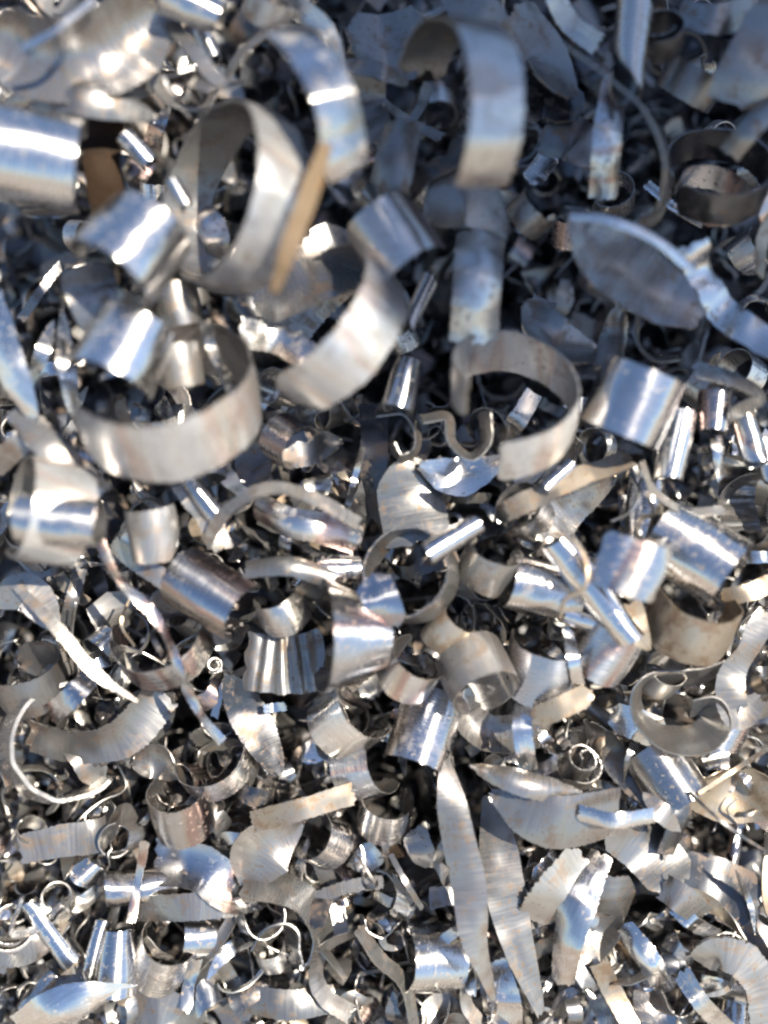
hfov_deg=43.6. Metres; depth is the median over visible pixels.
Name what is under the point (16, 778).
metal curl
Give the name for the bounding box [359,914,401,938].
metal strip
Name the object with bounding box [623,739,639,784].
metal strip
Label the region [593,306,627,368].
metal strip
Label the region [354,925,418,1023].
metal strip
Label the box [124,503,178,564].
metal curl
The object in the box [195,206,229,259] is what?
metal flake
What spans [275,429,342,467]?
metal flake
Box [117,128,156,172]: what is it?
metal tube
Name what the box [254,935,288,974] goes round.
metal curl
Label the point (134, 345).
metal curl
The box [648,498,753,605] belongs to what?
metal curl
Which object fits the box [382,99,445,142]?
metal strip
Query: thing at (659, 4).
metal curl
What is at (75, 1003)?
metal flake
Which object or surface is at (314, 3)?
metal curl
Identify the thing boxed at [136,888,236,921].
metal strip
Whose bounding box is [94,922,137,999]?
metal tube
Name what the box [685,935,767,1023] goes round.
metal strip
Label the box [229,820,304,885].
metal flake
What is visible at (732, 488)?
metal curl
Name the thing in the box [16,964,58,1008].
metal tube
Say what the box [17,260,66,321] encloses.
metal strip
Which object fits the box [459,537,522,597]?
metal curl
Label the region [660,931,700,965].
metal curl
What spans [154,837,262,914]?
metal strip
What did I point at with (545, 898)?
metal flake
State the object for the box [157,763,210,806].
metal curl
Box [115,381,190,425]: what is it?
metal curl
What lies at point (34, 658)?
metal curl
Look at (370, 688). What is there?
metal flake
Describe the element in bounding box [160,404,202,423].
metal strip
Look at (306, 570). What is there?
metal strip
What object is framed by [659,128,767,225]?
metal curl
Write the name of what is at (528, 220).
metal curl
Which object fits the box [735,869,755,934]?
metal strip
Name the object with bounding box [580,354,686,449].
metal curl
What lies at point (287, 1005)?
metal strip
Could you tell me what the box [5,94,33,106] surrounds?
metal strip
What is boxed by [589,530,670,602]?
metal curl
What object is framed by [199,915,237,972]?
metal strip
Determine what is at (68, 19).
metal strip
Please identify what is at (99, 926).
metal tube
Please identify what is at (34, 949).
metal strip
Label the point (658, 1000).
metal curl
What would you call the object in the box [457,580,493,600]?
metal curl
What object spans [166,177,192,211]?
metal tube
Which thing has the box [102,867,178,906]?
metal tube
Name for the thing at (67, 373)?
metal strip
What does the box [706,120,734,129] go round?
metal curl
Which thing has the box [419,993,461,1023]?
metal flake
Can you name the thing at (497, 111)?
metal curl
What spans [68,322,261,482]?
metal curl
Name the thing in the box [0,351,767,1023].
fine shavings
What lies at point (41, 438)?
metal strip
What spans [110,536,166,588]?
metal strip
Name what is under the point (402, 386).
metal tube
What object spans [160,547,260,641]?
metal curl
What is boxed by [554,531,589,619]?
metal wire
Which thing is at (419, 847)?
metal flake
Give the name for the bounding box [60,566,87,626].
metal strip
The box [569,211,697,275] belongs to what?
metal strip
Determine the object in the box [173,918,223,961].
metal curl
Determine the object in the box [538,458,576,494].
metal tube
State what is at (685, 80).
metal curl
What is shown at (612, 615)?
metal tube
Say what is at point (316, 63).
metal curl
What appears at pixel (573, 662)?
metal strip
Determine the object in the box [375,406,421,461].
metal strip
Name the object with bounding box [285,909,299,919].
metal flake
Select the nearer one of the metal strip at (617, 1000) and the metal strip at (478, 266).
the metal strip at (478, 266)
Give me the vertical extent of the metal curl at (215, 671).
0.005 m
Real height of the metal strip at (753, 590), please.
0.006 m
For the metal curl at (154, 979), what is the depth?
0.29 m
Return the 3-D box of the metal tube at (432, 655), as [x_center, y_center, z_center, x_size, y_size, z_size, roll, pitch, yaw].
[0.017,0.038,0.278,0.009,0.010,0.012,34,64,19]
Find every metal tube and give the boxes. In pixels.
[0,101,87,213]
[10,492,106,546]
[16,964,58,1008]
[21,897,81,970]
[81,919,111,981]
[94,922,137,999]
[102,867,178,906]
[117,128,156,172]
[130,480,165,509]
[157,0,226,34]
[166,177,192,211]
[183,476,225,525]
[193,30,221,65]
[315,552,362,588]
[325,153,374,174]
[380,355,420,417]
[406,272,435,333]
[421,644,438,661]
[422,515,483,564]
[498,553,583,618]
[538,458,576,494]
[540,532,643,646]
[556,606,595,631]
[581,700,610,728]
[609,0,652,104]
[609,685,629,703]
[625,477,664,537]
[653,408,697,480]
[697,388,732,435]
[720,998,747,1023]
[725,825,742,864]
[732,410,767,468]
[757,438,767,484]
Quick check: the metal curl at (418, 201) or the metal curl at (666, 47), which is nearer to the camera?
the metal curl at (666, 47)
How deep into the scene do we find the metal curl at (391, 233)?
0.24 m
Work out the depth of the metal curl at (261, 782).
0.30 m
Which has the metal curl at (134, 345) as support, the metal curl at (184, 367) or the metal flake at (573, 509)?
the metal curl at (184, 367)
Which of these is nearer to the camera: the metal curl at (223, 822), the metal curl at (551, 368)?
the metal curl at (551, 368)
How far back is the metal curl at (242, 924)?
0.29 m
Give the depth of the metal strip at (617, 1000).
0.29 m
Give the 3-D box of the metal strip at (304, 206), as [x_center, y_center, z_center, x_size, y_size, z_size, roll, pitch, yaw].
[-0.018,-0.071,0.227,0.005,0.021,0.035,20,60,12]
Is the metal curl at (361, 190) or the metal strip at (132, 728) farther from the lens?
the metal strip at (132, 728)
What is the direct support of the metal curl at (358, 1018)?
on the deep shavings at (272, 82)
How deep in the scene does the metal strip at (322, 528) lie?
0.27 m
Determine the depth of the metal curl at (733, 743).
0.28 m
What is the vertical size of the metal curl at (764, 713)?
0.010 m
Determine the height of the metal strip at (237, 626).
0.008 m
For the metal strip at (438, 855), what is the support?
on the fine shavings at (394, 903)
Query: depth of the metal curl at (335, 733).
0.28 m
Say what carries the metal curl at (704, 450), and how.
on the fine shavings at (394, 903)
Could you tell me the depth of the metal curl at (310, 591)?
0.28 m
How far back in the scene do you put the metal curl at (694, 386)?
0.28 m
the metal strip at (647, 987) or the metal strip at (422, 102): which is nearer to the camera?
the metal strip at (422, 102)
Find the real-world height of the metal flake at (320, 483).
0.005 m
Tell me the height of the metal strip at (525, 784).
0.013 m
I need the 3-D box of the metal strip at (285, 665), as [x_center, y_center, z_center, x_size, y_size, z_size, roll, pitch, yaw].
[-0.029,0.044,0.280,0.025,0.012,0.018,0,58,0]
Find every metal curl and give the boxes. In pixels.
[0,640,70,719]
[0,681,112,803]
[0,893,26,924]
[0,903,32,952]
[0,984,26,992]
[5,455,97,566]
[11,815,46,851]
[15,718,35,736]
[40,651,80,675]
[62,220,98,252]
[67,300,176,399]
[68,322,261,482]
[70,189,189,303]
[82,625,126,664]
[109,591,212,691]
[115,285,153,314]
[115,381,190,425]
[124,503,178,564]
[128,79,154,98]
[136,921,194,997]
[139,921,169,938]
[140,179,165,205]
[146,777,214,849]
[152,279,203,326]
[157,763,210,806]
[160,340,204,388]
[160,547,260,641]
[162,33,194,71]
[162,99,306,295]
[168,616,200,642]
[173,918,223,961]
[174,722,251,801]
[197,738,254,785]
[200,711,230,740]
[205,374,222,386]
[208,657,222,674]
[212,802,231,840]
[229,739,260,766]
[237,902,285,939]
[241,0,293,26]
[243,775,267,810]
[253,584,311,637]
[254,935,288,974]
[257,25,368,183]
[258,367,297,410]
[259,413,317,469]
[260,243,407,410]
[286,544,325,601]
[291,0,318,24]
[295,401,349,429]
[295,813,353,869]
[295,849,321,882]
[307,676,391,760]
[314,578,393,693]
[329,730,399,799]
[345,53,354,59]
[346,191,445,278]
[347,989,384,1023]
[349,179,373,214]
[353,970,449,1023]
[357,787,413,846]
[362,526,459,623]
[369,142,378,155]
[377,634,442,704]
[383,688,461,772]
[389,321,421,355]
[392,920,469,993]
[397,16,525,188]
[408,185,427,212]
[420,607,474,654]
[435,631,519,714]
[451,330,580,479]
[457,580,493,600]
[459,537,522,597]
[495,482,554,541]
[506,188,555,239]
[506,629,584,708]
[520,542,536,555]
[550,646,564,659]
[551,219,571,250]
[555,726,587,751]
[557,744,602,791]
[564,620,642,687]
[578,428,616,463]
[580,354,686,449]
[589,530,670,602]
[593,171,634,218]
[610,951,628,976]
[623,744,710,814]
[633,513,669,546]
[637,650,686,699]
[645,586,743,666]
[647,9,685,64]
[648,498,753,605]
[649,983,693,1017]
[650,0,668,9]
[657,55,716,113]
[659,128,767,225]
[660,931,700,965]
[674,164,751,226]
[682,374,721,409]
[689,54,716,74]
[691,0,710,3]
[691,756,702,764]
[696,445,713,470]
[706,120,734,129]
[714,932,743,977]
[717,348,767,398]
[717,472,767,550]
[718,726,752,753]
[726,227,767,275]
[737,165,759,188]
[738,294,767,313]
[758,679,767,719]
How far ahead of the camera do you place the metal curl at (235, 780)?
0.29 m
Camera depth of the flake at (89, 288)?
0.25 m
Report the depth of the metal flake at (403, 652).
0.29 m
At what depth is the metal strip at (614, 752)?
0.29 m
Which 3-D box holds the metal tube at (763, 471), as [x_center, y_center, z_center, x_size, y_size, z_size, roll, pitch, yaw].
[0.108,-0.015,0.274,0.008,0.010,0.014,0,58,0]
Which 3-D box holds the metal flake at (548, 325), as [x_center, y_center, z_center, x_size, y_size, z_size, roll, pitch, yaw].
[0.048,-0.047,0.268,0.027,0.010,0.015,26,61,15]
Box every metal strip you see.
[0,289,39,420]
[0,416,55,475]
[0,909,71,967]
[3,406,111,497]
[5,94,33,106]
[13,583,138,702]
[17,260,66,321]
[17,803,146,863]
[21,0,95,52]
[26,689,177,763]
[29,320,54,383]
[38,361,58,379]
[45,670,104,724]
[56,309,78,427]
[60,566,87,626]
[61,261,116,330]
[83,117,124,215]
[96,538,225,745]
[107,906,121,931]
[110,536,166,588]
[126,840,149,923]
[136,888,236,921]
[143,105,170,147]
[149,37,218,111]
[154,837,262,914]
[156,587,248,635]
[158,16,246,88]
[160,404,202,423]
[171,483,232,552]
[180,958,202,1012]
[199,319,237,392]
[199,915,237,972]
[201,481,361,549]
[222,672,283,779]
[223,23,328,78]
[232,896,243,902]
[239,317,318,364]
[239,873,333,970]
[242,556,336,587]
[243,628,324,694]
[244,984,334,1020]
[249,782,356,831]
[254,495,362,554]
[262,702,287,712]
[269,0,346,68]
[270,141,331,291]
[308,930,355,1023]
[312,865,348,935]
[315,875,384,899]
[345,58,408,86]
[345,447,365,505]
[349,452,391,546]
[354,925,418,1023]
[356,572,405,627]
[358,402,387,523]
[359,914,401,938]
[371,117,423,200]
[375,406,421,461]
[377,457,448,548]
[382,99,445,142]
[407,81,432,121]
[409,135,466,200]
[419,410,492,460]
[430,841,443,869]
[437,753,496,1001]
[449,228,504,344]
[449,492,491,503]
[457,686,540,753]
[459,986,486,1023]
[468,763,582,801]
[479,795,544,1017]
[486,957,522,1023]
[503,450,636,521]
[512,702,536,770]
[523,0,669,228]
[530,686,594,725]
[545,0,604,55]
[551,849,611,986]
[562,628,584,688]
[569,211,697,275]
[577,804,655,828]
[583,718,644,806]
[588,72,625,201]
[589,958,639,1023]
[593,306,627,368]
[609,952,643,994]
[618,922,676,992]
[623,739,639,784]
[629,658,734,756]
[634,315,682,362]
[639,459,725,516]
[642,792,680,831]
[643,180,702,227]
[643,979,654,992]
[669,908,721,937]
[674,0,755,35]
[675,966,734,1023]
[676,238,767,357]
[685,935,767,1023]
[691,360,765,423]
[698,495,713,515]
[700,974,746,1005]
[707,0,767,110]
[709,428,724,481]
[717,450,761,532]
[720,99,767,161]
[720,575,767,605]
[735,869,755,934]
[755,213,767,278]
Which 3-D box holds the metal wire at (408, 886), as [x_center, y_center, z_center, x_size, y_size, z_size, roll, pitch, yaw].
[0.007,0.111,0.288,0.011,0.010,0.015,0,58,0]
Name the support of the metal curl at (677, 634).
on the fine shavings at (394, 903)
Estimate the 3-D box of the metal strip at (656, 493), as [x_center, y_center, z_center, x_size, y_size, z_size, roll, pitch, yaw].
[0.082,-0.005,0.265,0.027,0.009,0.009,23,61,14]
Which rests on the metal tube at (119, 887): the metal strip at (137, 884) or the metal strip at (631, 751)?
the metal strip at (137, 884)
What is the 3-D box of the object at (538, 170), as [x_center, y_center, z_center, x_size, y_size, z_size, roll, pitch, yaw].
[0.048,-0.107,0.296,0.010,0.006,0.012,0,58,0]
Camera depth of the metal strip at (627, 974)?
0.30 m
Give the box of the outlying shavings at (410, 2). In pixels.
[0,0,718,1023]
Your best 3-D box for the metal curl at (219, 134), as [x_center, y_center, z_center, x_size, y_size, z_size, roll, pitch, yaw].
[-0.040,-0.081,0.250,0.042,0.047,0.048,0,58,0]
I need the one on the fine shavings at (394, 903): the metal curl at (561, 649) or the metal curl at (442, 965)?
the metal curl at (561, 649)
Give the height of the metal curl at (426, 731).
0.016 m
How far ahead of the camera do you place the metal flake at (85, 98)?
0.25 m
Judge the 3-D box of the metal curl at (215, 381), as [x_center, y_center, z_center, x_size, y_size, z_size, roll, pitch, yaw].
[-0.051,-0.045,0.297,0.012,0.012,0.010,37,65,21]
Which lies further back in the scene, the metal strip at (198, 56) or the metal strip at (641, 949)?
the metal strip at (641, 949)
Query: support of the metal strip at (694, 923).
on the metal flake at (715, 877)
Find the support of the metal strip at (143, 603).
on the fine shavings at (394, 903)
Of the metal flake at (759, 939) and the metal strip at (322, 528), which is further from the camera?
the metal flake at (759, 939)
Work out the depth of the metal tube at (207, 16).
0.24 m
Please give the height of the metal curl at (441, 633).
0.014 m
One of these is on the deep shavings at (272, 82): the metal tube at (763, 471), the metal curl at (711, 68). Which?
the metal curl at (711, 68)
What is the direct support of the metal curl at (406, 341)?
on the deep shavings at (272, 82)
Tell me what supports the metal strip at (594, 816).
on the metal flake at (552, 822)
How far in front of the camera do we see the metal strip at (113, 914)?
0.30 m
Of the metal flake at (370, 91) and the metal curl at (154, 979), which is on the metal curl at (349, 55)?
the metal flake at (370, 91)
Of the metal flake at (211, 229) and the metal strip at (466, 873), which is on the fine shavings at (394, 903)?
the metal strip at (466, 873)
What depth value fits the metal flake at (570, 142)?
0.28 m
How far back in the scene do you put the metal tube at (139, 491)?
0.29 m
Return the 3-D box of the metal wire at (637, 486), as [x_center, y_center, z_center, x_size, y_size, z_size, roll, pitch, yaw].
[0.068,-0.004,0.270,0.008,0.008,0.012,0,58,0]
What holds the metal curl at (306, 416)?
on the fine shavings at (394, 903)
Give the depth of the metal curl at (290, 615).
0.27 m
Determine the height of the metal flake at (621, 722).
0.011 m
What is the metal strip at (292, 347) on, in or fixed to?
on the metal curl at (221, 432)
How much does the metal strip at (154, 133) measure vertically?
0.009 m
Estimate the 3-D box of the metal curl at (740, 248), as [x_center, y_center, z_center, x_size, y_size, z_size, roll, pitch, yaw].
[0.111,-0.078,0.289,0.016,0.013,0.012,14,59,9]
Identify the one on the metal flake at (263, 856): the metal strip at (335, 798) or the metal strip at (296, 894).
the metal strip at (335, 798)
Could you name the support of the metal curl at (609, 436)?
on the fine shavings at (394, 903)
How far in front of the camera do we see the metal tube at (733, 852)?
0.30 m
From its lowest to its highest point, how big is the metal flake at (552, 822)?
0.016 m
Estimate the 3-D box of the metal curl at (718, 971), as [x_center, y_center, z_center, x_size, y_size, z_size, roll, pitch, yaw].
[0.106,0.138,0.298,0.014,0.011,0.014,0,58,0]
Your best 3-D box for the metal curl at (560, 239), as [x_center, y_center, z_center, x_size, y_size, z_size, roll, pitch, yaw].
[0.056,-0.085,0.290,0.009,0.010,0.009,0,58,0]
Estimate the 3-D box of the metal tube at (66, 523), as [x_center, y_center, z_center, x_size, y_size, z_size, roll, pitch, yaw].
[-0.083,0.003,0.246,0.021,0.014,0.014,6,58,3]
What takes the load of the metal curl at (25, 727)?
on the fine shavings at (394, 903)
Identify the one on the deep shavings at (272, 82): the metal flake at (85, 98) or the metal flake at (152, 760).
the metal flake at (152, 760)
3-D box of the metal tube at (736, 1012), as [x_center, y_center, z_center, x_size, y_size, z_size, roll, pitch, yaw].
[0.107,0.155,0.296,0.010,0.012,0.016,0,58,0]
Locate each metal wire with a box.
[120,598,134,646]
[388,854,423,909]
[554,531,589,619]
[611,473,640,522]
[687,791,767,853]
[697,746,767,795]
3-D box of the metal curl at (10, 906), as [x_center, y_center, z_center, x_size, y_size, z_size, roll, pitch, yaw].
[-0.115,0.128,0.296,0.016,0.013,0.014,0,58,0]
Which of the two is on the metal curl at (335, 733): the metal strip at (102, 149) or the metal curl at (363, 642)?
the metal curl at (363, 642)
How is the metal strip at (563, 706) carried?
on the fine shavings at (394, 903)
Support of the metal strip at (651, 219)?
on the deep shavings at (272, 82)
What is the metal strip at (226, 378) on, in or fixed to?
on the metal curl at (221, 432)
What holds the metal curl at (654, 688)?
on the fine shavings at (394, 903)
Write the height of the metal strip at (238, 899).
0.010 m
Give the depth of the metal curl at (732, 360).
0.29 m
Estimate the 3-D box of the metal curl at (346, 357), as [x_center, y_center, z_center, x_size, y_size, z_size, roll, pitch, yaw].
[-0.014,-0.049,0.254,0.041,0.041,0.045,0,58,0]
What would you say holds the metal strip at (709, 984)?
on the metal tube at (736, 1012)
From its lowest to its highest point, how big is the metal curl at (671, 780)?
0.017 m
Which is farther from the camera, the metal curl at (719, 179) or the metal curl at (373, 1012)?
the metal curl at (373, 1012)
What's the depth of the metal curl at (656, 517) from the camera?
0.27 m
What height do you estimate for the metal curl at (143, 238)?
0.022 m
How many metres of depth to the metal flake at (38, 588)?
0.27 m
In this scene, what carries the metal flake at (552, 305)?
on the deep shavings at (272, 82)
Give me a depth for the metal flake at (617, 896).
0.29 m
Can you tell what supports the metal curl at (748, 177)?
on the deep shavings at (272, 82)
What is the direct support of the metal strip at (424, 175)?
on the metal flake at (448, 203)
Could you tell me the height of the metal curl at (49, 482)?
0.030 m
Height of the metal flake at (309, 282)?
0.013 m
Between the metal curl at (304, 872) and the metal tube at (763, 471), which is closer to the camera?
the metal tube at (763, 471)
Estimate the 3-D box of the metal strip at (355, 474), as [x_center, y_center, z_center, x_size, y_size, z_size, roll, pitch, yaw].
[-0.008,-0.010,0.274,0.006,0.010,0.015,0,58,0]
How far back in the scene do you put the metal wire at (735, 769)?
0.28 m
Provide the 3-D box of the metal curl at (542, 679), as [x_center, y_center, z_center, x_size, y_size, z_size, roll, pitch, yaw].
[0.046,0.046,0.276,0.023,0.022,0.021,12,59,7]
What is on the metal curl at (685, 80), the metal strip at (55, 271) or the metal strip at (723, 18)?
the metal strip at (723, 18)
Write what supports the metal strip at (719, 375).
on the metal tube at (751, 446)
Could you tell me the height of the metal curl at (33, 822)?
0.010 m
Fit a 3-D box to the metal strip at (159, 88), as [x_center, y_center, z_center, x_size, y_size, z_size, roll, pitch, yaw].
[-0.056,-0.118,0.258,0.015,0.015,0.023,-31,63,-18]
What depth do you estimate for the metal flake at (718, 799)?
0.29 m
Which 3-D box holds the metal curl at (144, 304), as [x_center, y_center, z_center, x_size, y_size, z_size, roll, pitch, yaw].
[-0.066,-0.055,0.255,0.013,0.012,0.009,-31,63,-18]
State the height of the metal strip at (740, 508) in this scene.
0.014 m
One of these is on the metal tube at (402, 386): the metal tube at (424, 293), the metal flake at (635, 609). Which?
the metal tube at (424, 293)
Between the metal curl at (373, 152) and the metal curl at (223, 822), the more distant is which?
the metal curl at (223, 822)
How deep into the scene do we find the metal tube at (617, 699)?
0.30 m
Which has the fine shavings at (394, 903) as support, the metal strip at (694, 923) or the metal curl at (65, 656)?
the metal curl at (65, 656)
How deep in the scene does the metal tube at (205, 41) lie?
0.26 m
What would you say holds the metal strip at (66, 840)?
on the fine shavings at (394, 903)
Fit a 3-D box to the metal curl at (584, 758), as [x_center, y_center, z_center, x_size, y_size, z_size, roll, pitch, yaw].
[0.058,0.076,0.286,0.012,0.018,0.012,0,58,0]
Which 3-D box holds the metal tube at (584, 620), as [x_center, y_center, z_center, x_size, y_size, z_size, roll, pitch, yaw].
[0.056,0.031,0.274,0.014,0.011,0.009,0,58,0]
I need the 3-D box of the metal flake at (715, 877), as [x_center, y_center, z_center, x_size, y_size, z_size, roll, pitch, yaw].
[0.102,0.116,0.296,0.028,0.011,0.019,15,59,9]
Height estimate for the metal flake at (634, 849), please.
0.014 m
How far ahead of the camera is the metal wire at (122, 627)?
0.27 m
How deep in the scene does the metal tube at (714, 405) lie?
0.26 m
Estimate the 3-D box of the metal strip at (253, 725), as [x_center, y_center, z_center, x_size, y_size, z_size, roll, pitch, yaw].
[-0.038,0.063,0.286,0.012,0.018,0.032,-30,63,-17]
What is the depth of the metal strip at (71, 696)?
0.27 m
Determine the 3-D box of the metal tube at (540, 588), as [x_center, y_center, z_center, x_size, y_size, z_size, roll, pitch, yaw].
[0.045,0.021,0.273,0.025,0.020,0.017,0,58,0]
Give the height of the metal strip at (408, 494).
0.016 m
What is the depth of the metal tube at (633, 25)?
0.25 m
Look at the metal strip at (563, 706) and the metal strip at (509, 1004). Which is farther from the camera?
the metal strip at (509, 1004)
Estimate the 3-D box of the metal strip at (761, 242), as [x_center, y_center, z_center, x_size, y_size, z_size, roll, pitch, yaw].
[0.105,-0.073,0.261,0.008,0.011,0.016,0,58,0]
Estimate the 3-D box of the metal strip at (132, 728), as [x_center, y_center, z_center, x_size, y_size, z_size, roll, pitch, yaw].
[-0.085,0.065,0.287,0.047,0.015,0.017,-14,59,-9]
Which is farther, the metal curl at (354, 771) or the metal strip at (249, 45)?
the metal curl at (354, 771)
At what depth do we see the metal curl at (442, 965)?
0.29 m
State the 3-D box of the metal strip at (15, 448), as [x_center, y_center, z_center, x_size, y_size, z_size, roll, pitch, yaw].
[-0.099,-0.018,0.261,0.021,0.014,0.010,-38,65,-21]
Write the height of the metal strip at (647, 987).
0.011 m
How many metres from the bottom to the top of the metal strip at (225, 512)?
0.016 m
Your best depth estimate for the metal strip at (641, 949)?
0.29 m
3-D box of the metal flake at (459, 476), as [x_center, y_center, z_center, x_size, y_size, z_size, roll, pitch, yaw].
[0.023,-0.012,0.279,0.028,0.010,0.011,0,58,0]
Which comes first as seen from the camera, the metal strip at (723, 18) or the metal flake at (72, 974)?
the metal strip at (723, 18)
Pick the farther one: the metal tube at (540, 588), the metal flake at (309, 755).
the metal flake at (309, 755)
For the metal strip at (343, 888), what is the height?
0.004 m
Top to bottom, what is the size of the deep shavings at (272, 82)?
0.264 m
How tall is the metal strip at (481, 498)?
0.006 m
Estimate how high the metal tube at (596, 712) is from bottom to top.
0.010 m
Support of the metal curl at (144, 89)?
on the metal strip at (102, 149)
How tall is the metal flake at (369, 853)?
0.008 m
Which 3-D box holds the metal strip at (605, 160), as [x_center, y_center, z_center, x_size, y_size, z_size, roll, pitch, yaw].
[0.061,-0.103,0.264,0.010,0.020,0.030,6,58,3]
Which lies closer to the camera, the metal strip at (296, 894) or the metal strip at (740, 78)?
the metal strip at (740, 78)
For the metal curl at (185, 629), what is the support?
on the fine shavings at (394, 903)
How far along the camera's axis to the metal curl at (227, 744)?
0.30 m
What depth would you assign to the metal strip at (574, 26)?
0.26 m
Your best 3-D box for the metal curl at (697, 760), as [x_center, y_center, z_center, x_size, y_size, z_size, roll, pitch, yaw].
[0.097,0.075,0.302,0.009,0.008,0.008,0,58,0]
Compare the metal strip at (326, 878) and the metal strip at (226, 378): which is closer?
the metal strip at (226, 378)
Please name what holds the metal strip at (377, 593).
on the metal curl at (363, 642)
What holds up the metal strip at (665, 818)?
on the fine shavings at (394, 903)
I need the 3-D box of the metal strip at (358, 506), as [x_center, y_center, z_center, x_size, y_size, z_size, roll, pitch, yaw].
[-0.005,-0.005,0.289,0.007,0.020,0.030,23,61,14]
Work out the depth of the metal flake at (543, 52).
0.27 m
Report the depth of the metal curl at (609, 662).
0.27 m
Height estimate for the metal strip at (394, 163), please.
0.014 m
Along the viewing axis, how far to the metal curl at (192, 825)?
0.28 m
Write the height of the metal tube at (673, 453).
0.015 m
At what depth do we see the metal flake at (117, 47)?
0.25 m
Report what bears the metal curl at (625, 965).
on the deep shavings at (272, 82)
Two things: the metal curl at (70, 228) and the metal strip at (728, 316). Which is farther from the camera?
the metal curl at (70, 228)
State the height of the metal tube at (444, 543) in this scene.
0.006 m
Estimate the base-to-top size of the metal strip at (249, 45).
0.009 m
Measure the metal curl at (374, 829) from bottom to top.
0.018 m
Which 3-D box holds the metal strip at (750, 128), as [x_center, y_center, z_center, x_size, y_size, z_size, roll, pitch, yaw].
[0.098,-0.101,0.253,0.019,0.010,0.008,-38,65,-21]
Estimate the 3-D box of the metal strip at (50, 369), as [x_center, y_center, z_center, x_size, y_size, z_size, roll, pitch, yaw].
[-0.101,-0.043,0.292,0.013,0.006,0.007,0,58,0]
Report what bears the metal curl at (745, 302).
on the metal curl at (732, 360)
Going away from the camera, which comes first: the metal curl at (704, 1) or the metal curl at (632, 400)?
the metal curl at (632, 400)
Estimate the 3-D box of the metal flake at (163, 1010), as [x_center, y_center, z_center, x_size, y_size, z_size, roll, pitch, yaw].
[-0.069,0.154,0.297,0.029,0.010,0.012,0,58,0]
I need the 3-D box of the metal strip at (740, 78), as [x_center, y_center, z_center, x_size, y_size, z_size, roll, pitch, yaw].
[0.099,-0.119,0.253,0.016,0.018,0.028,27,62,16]
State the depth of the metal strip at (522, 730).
0.28 m
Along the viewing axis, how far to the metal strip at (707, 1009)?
0.28 m
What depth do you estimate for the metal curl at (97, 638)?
0.29 m
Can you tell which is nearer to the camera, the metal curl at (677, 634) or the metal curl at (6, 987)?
the metal curl at (677, 634)
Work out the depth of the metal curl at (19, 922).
0.30 m
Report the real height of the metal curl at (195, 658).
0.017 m
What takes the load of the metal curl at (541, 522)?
on the fine shavings at (394, 903)
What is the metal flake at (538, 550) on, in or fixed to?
on the fine shavings at (394, 903)
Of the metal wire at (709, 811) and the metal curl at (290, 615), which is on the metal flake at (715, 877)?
the metal wire at (709, 811)
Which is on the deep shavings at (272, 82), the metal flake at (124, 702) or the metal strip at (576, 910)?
the metal flake at (124, 702)
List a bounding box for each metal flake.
[0,0,171,103]
[0,572,60,629]
[10,981,136,1023]
[25,80,158,121]
[54,962,82,986]
[116,991,206,1023]
[118,521,128,543]
[118,691,175,741]
[129,743,176,780]
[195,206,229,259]
[196,958,251,1023]
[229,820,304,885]
[250,223,364,322]
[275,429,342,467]
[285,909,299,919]
[298,473,341,494]
[300,739,328,763]
[346,842,384,871]
[347,5,422,83]
[348,74,390,146]
[358,673,381,699]
[375,843,405,857]
[393,636,404,663]
[403,825,435,867]
[416,455,500,496]
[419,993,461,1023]
[423,165,509,230]
[440,0,514,40]
[488,787,620,848]
[508,2,578,99]
[513,469,545,483]
[519,848,589,925]
[521,72,584,122]
[521,292,556,334]
[521,298,597,364]
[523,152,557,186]
[535,115,592,169]
[535,540,547,559]
[536,475,616,544]
[564,211,707,328]
[576,875,635,992]
[604,809,690,892]
[608,703,664,745]
[623,600,650,650]
[656,874,712,919]
[666,655,725,666]
[684,851,761,927]
[690,768,767,823]
[715,607,767,729]
[731,909,767,959]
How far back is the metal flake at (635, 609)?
0.27 m
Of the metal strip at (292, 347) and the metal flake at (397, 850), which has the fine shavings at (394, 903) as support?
the metal flake at (397, 850)
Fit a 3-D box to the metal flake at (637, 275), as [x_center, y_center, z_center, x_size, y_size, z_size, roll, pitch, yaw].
[0.066,-0.064,0.253,0.043,0.022,0.018,21,60,13]
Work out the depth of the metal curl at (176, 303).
0.26 m
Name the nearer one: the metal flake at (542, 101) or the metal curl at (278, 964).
the metal flake at (542, 101)
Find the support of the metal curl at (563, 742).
on the fine shavings at (394, 903)
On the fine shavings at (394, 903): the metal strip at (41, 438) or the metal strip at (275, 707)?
the metal strip at (275, 707)
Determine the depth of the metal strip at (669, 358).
0.27 m
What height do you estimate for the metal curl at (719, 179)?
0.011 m
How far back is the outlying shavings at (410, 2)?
0.35 m
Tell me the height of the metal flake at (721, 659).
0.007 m
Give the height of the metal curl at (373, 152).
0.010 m
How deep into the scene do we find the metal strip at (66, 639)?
0.27 m
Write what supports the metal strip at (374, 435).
on the metal strip at (358, 506)
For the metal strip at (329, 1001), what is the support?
on the fine shavings at (394, 903)
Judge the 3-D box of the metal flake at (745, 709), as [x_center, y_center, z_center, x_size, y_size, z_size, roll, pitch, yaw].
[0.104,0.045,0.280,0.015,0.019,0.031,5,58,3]
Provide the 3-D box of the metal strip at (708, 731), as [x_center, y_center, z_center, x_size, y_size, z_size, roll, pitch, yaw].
[0.087,0.058,0.282,0.032,0.021,0.025,0,58,0]
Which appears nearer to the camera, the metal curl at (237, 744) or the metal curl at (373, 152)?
the metal curl at (373, 152)
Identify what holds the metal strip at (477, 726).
on the fine shavings at (394, 903)
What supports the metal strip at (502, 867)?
on the fine shavings at (394, 903)
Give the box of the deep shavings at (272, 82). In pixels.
[0,0,767,1023]

